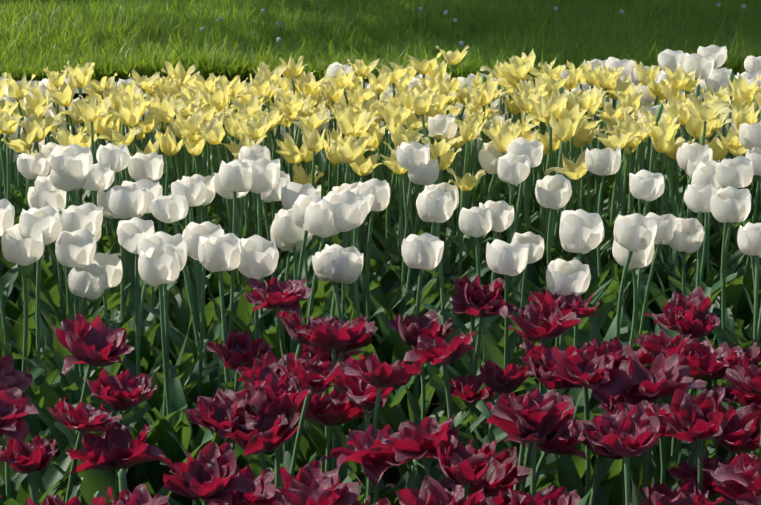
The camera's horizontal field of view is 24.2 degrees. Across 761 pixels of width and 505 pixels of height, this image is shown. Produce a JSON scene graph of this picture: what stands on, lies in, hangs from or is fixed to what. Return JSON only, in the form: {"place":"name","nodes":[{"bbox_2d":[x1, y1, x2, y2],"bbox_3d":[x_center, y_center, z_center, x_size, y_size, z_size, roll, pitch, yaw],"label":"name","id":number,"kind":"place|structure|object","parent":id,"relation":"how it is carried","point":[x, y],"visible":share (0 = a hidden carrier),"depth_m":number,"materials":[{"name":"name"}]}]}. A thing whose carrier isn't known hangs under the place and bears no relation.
{"place":"outdoors","nodes":[
{"label":"outdoors","id":0,"kind":"place"},
{"bbox_2d":[15,81,535,92],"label":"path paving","id":1,"kind":"structure","parent":0,"point":[32,83],"depth_m":9.94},
{"bbox_2d":[0,2,759,172],"bbox_3d":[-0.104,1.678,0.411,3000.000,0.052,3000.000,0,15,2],"label":"lawn","id":2,"kind":"structure","parent":0,"point":[76,95],"depth_m":8.53,"materials":[{"name":"green plant"}]},
{"bbox_2d":[125,0,743,51],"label":"dandelion stalks","id":3,"kind":"object","parent":2,"relation":"on","point":[410,16],"visible":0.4,"depth_m":11.71,"materials":[{"name":"green plant"}]},
{"bbox_2d":[200,3,745,45],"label":"dandelion clocks","id":4,"kind":"object","parent":3,"relation":"on","point":[278,39],"visible":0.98,"depth_m":11.21,"materials":[{"name":"white plant"}]},
{"bbox_2d":[360,341,704,504],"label":"bed soil","id":5,"kind":"structure","parent":2,"relation":"on","point":[392,475],"depth_m":3.73,"materials":[{"name":"brown soil"}]},
{"bbox_2d":[0,275,760,504],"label":"red tulips","id":6,"kind":"object","parent":5,"relation":"on","point":[628,393],"visible":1,"depth_m":2.79,"materials":[{"name":"red plant"}]},
{"bbox_2d":[0,45,760,375],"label":"white tulips","id":7,"kind":"object","parent":5,"relation":"on","point":[346,207],"visible":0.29,"depth_m":3.69,"materials":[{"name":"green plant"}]},
{"bbox_2d":[0,65,760,504],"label":"foliage","id":8,"kind":"object","parent":5,"relation":"on","point":[180,436],"depth_m":3.84,"materials":[{"name":"green plant"}]},
{"bbox_2d":[0,45,760,190],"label":"yellow tulips","id":9,"kind":"object","parent":8,"relation":"attached to","point":[174,93],"visible":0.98,"depth_m":4.52,"materials":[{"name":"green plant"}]},
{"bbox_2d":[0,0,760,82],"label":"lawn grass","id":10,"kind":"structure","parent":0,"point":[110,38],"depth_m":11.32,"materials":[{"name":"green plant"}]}
]}

